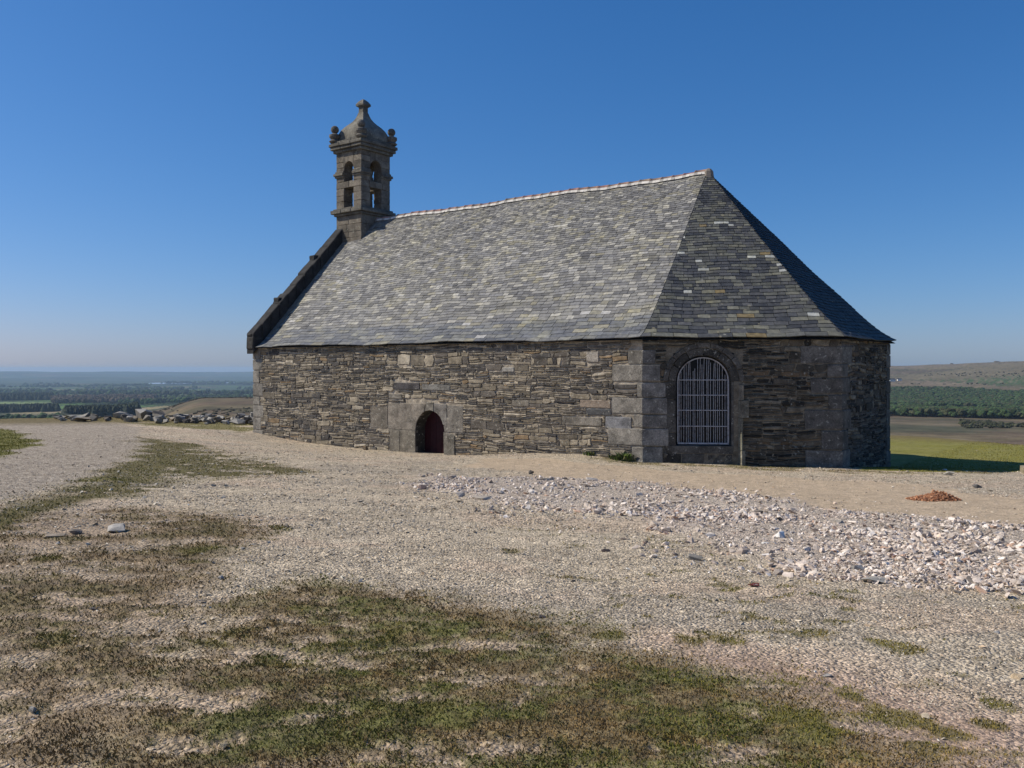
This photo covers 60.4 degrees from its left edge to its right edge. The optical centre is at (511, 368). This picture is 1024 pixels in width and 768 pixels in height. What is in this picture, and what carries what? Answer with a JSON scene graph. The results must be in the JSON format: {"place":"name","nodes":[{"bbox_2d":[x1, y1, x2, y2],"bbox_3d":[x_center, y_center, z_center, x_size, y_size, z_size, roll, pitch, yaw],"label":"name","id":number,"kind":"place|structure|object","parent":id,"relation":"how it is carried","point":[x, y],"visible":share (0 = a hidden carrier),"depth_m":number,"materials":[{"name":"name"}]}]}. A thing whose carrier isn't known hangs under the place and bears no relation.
{"place":"outdoors","nodes":[
{"label":"outdoors","id":0,"kind":"place"},
{"bbox_2d":[149,382,234,383],"bbox_3d":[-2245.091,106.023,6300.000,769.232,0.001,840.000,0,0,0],"label":"lake","id":1,"kind":"structure","parent":0,"point":[180,383],"depth_m":6130.32,"materials":[{"name":"blue liquid"}]},
{"bbox_2d":[0,416,1023,767],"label":"ground","id":2,"kind":"structure","parent":0,"point":[908,450],"depth_m":7.21,"materials":[{"name":"beige gravel"}]},
{"bbox_2d":[28,706,36,712],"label":"stone","id":3,"kind":"object","parent":2,"relation":"on","point":[31,709],"visible":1,"depth_m":4.57,"materials":[{"name":"grey stone"}]},
{"bbox_2d":[44,533,65,537],"bbox_3d":[-5.180,1.901,9.966,0.233,0.059,0.118,0,0,-21],"label":"stone","id":4,"kind":"object","parent":2,"relation":"on","point":[54,534],"visible":0.76,"depth_m":9.95,"materials":[{"name":"grey stone"}]},
{"bbox_2d":[68,528,82,534],"bbox_3d":[-5.058,1.895,10.196,0.155,0.079,0.080,0,0,-16],"label":"stone","id":5,"kind":"object","parent":2,"relation":"on","point":[75,531],"visible":0.86,"depth_m":10.18,"materials":[{"name":"grey stone"}]},
{"bbox_2d":[73,417,90,420],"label":"boulder","id":6,"kind":"object","parent":2,"relation":"on","point":[82,418],"visible":1,"depth_m":42.38,"materials":[{"name":"grey stone"}]},
{"bbox_2d":[80,412,90,416],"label":"boulder","id":7,"kind":"object","parent":2,"relation":"on","point":[87,414],"visible":0.41,"depth_m":45.39,"materials":[{"name":"grey stone"}]},
{"bbox_2d":[89,416,97,420],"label":"boulder","id":8,"kind":"object","parent":2,"relation":"on","point":[94,418],"visible":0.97,"depth_m":42.83,"materials":[{"name":"grey stone"}]},
{"bbox_2d":[107,523,124,531],"bbox_3d":[-4.670,1.892,10.389,0.222,0.093,0.246,0,0,-16],"label":"stone","id":9,"kind":"object","parent":2,"relation":"on","point":[118,527],"visible":1,"depth_m":10.35,"materials":[{"name":"white stone"}]},
{"bbox_2d":[113,411,129,417],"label":"boulder","id":10,"kind":"object","parent":2,"relation":"on","point":[117,414],"visible":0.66,"depth_m":45.43,"materials":[{"name":"grey stone"}]},
{"bbox_2d":[123,417,133,421],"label":"boulder","id":11,"kind":"object","parent":2,"relation":"on","point":[127,419],"visible":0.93,"depth_m":42.40,"materials":[{"name":"grey stone"}]},
{"bbox_2d":[135,409,151,418],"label":"boulder","id":12,"kind":"object","parent":2,"relation":"on","point":[141,413],"visible":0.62,"depth_m":45.11,"materials":[{"name":"grey stone"}]},
{"bbox_2d":[142,415,150,420],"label":"boulder","id":13,"kind":"object","parent":2,"relation":"on","point":[146,417],"visible":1,"depth_m":43.18,"materials":[{"name":"grey stone"}]},
{"bbox_2d":[153,418,162,423],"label":"boulder","id":14,"kind":"object","parent":2,"relation":"on","point":[156,420],"visible":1,"depth_m":41.44,"materials":[{"name":"grey stone"}]},
{"bbox_2d":[152,410,164,414],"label":"boulder","id":15,"kind":"object","parent":2,"relation":"on","point":[158,412],"visible":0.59,"depth_m":45.49,"materials":[{"name":"grey stone"}]},
{"bbox_2d":[153,415,165,421],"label":"boulder","id":16,"kind":"object","parent":2,"relation":"on","point":[161,417],"visible":0.62,"depth_m":42.52,"materials":[{"name":"grey stone"}]},
{"bbox_2d":[175,416,182,422],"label":"boulder","id":17,"kind":"object","parent":2,"relation":"on","point":[179,419],"visible":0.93,"depth_m":42.25,"materials":[{"name":"grey stone"}]},
{"bbox_2d":[173,413,189,418],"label":"boulder","id":18,"kind":"object","parent":2,"relation":"on","point":[186,416],"visible":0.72,"depth_m":43.47,"materials":[{"name":"grey stone"}]},
{"bbox_2d":[218,742,227,748],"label":"stone","id":19,"kind":"object","parent":2,"relation":"on","point":[222,745],"visible":0.93,"depth_m":4.10,"materials":[{"name":"grey stone"}]},
{"bbox_2d":[229,418,245,424],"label":"boulder","id":20,"kind":"object","parent":2,"relation":"on","point":[236,421],"visible":0.97,"depth_m":41.63,"materials":[{"name":"grey stone"}]},
{"bbox_2d":[456,491,464,496],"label":"stone","id":21,"kind":"object","parent":2,"relation":"on","point":[460,494],"visible":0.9,"depth_m":15.39,"materials":[{"name":"grey stone"}]},
{"bbox_2d":[473,495,491,499],"bbox_3d":[-0.496,2.229,15.021,0.303,0.098,0.250,0,0,43],"label":"stone","id":22,"kind":"object","parent":2,"relation":"on","point":[478,497],"visible":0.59,"depth_m":14.96,"materials":[{"name":"grey stone"}]},
{"bbox_2d":[0,416,1023,767],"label":"short turf","id":23,"kind":"structure","parent":2,"relation":"on","point":[636,734],"depth_m":5.03,"materials":[{"name":"green plant"}]},
{"bbox_2d":[246,99,895,467],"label":"chapel","id":24,"kind":"structure","parent":2,"relation":"on","point":[704,316],"depth_m":29.14,"materials":[{"name":"stone"}]},
{"bbox_2d":[425,411,443,452],"bbox_3d":[-2.681,2.449,31.261,1.080,1.948,0.040,0,0,37],"label":"door","id":25,"kind":"structure","parent":24,"relation":"in","point":[434,427],"depth_m":31.29,"materials":[{"name":"paint"}]},
{"bbox_2d":[676,356,729,444],"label":"window","id":26,"kind":"structure","parent":24,"relation":"in","point":[702,382],"depth_m":25.88,"materials":[{"name":"white metal"}]},
{"bbox_2d":[582,451,594,455],"bbox_3d":[2.318,2.568,26.620,0.403,0.179,0.313,0,0,0],"label":"weed","id":27,"kind":"object","parent":2,"relation":"on","point":[590,453],"visible":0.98,"depth_m":26.59,"materials":[{"name":"green plant"}]},
{"bbox_2d":[592,509,600,513],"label":"rubble stone","id":28,"kind":"object","parent":2,"relation":"on","point":[596,511],"visible":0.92,"depth_m":13.32,"materials":[{"name":"grey stone"}]},
{"bbox_2d":[611,452,635,461],"bbox_3d":[3.386,2.591,25.868,0.793,0.338,0.582,0,0,-19],"label":"weed","id":29,"kind":"object","parent":2,"relation":"on","point":[624,457],"visible":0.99,"depth_m":25.78,"materials":[{"name":"green plant"}]},
{"bbox_2d":[649,521,656,525],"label":"rubble stone","id":30,"kind":"object","parent":2,"relation":"on","point":[653,523],"visible":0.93,"depth_m":12.10,"materials":[{"name":"beige stone"}]},
{"bbox_2d":[661,527,670,531],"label":"rubble stone","id":31,"kind":"object","parent":2,"relation":"on","point":[666,529],"visible":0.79,"depth_m":11.67,"materials":[{"name":"grey stone"}]},
{"bbox_2d":[363,472,1023,598],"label":"stone rubble","id":32,"kind":"object","parent":2,"relation":"on","point":[912,553],"visible":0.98,"depth_m":11.35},
{"bbox_2d":[686,553,702,560],"bbox_3d":[1.982,2.055,9.560,0.177,0.078,0.078,0,0,15],"label":"stone","id":33,"kind":"object","parent":2,"relation":"on","point":[690,556],"visible":0.93,"depth_m":9.54,"materials":[{"name":"grey stone"}]},
{"bbox_2d":[704,532,714,536],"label":"rubble stone","id":34,"kind":"object","parent":2,"relation":"on","point":[710,534],"visible":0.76,"depth_m":11.22,"materials":[{"name":"beige stone"}]},
{"bbox_2d":[735,546,748,553],"bbox_3d":[2.647,2.098,10.089,0.150,0.095,0.113,0,0,-36],"label":"rubble stone","id":35,"kind":"object","parent":2,"relation":"on","point":[741,550],"visible":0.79,"depth_m":10.05,"materials":[{"name":"beige stone"}]},
{"bbox_2d":[764,548,774,552],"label":"rubble stone","id":36,"kind":"object","parent":2,"relation":"on","point":[767,550],"visible":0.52,"depth_m":10.06,"materials":[{"name":"beige stone"}]},
{"bbox_2d":[774,531,784,537],"bbox_3d":[3.400,2.148,11.216,0.172,0.144,0.140,0,0,-8],"label":"stone","id":37,"kind":"object","parent":2,"relation":"on","point":[780,534],"visible":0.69,"depth_m":11.18,"materials":[{"name":"white stone"}]},
{"bbox_2d":[850,565,864,569],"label":"stone","id":38,"kind":"object","parent":2,"relation":"on","point":[857,567],"visible":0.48,"depth_m":8.90,"materials":[{"name":"grey stone"}]},
{"bbox_2d":[859,576,889,583],"bbox_3d":[3.475,2.036,8.434,0.308,0.087,0.227,0,0,6],"label":"stone","id":39,"kind":"object","parent":2,"relation":"on","point":[879,579],"visible":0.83,"depth_m":8.39,"materials":[{"name":"grey stone"}]},
{"bbox_2d":[921,713,929,718],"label":"stone","id":40,"kind":"object","parent":2,"relation":"on","point":[925,715],"visible":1,"depth_m":4.64,"materials":[{"name":"beige stone"}]},
{"bbox_2d":[905,489,961,501],"bbox_3d":[8.230,2.493,17.183,1.086,0.254,0.596,0,0,0],"label":"earth heap","id":41,"kind":"object","parent":2,"relation":"on","point":[937,496],"visible":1,"depth_m":17.06,"materials":[{"name":"orange soil"}]},
{"bbox_2d":[943,471,954,474],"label":"stone","id":42,"kind":"object","parent":2,"relation":"on","point":[948,473],"visible":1,"depth_m":22.99,"materials":[{"name":"beige stone"}]},
{"bbox_2d":[1011,673,1022,679],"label":"stone","id":43,"kind":"object","parent":2,"relation":"on","point":[1016,676],"visible":1,"depth_m":5.40,"materials":[{"name":"beige stone"}]},
{"bbox_2d":[1020,465,1023,473],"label":"boulder","id":44,"kind":"object","parent":2,"relation":"on","point":[1022,468],"visible":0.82,"depth_m":23.86,"materials":[{"name":"beige stone"}]},
{"bbox_2d":[0,361,1023,444],"bbox_3d":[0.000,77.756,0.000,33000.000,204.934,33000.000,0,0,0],"label":"hills","id":45,"kind":"structure","parent":0,"point":[945,427],"depth_m":1812.06,"materials":[{"name":"green plant"}]},
{"bbox_2d":[0,392,53,399],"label":"conifer wood","id":46,"kind":"object","parent":45,"relation":"on","point":[27,396],"visible":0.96,"depth_m":2291.29,"materials":[{"name":"green plant"}]},
{"bbox_2d":[0,403,60,412],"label":"conifer wood","id":47,"kind":"object","parent":45,"relation":"on","point":[31,407],"visible":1,"depth_m":1324.22,"materials":[{"name":"green plant"}]},
{"bbox_2d":[0,412,62,418],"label":"broadleaf wood","id":48,"kind":"object","parent":45,"relation":"on","point":[40,415],"visible":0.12,"depth_m":880.14,"materials":[{"name":"green plant"}]},
{"bbox_2d":[61,402,141,417],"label":"conifer wood","id":49,"kind":"object","parent":45,"relation":"on","point":[102,410],"visible":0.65,"depth_m":890.81,"materials":[{"name":"green plant"}]},
{"bbox_2d":[50,393,156,403],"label":"bare wood","id":50,"kind":"object","parent":45,"relation":"on","point":[92,398],"visible":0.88,"depth_m":1995.78,"materials":[{"name":"green plant"}]},
{"bbox_2d":[0,380,253,395],"bbox_3d":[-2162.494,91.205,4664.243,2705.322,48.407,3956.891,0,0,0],"label":"broadleaf wood","id":51,"kind":"object","parent":45,"relation":"on","point":[123,388],"visible":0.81,"depth_m":3589.26,"materials":[{"name":"green plant"}]},
{"bbox_2d":[118,393,253,403],"bbox_3d":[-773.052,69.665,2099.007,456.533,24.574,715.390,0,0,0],"label":"broadleaf wood","id":52,"kind":"object","parent":45,"relation":"on","point":[158,398],"visible":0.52,"depth_m":1825.77,"materials":[{"name":"green plant"}]},
{"bbox_2d":[159,397,252,416],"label":"heath scrub","id":53,"kind":"object","parent":45,"relation":"on","point":[204,410],"visible":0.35,"depth_m":498.72,"materials":[{"name":"green plant"}]},
{"bbox_2d":[889,386,1023,417],"bbox_3d":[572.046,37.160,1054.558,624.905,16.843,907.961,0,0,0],"label":"broadleaf wood","id":54,"kind":"object","parent":45,"relation":"on","point":[959,401],"visible":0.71,"depth_m":1034.18,"materials":[{"name":"green plant"}]},
{"bbox_2d":[898,370,1023,384],"bbox_3d":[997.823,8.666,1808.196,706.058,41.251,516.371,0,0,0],"label":"heath scrub","id":55,"kind":"object","parent":45,"relation":"on","point":[978,376],"visible":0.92,"depth_m":1805.23,"materials":[{"name":"green plant"}]},
{"bbox_2d":[958,419,1023,427],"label":"heath scrub","id":56,"kind":"object","parent":45,"relation":"on","point":[988,423],"visible":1,"depth_m":486.51,"materials":[{"name":"green plant"}]},
{"bbox_2d":[0,0,1023,371],"label":"sky","id":57,"kind":"structure","parent":0,"point":[168,167],"materials":[{"name":"blue"}]}
]}

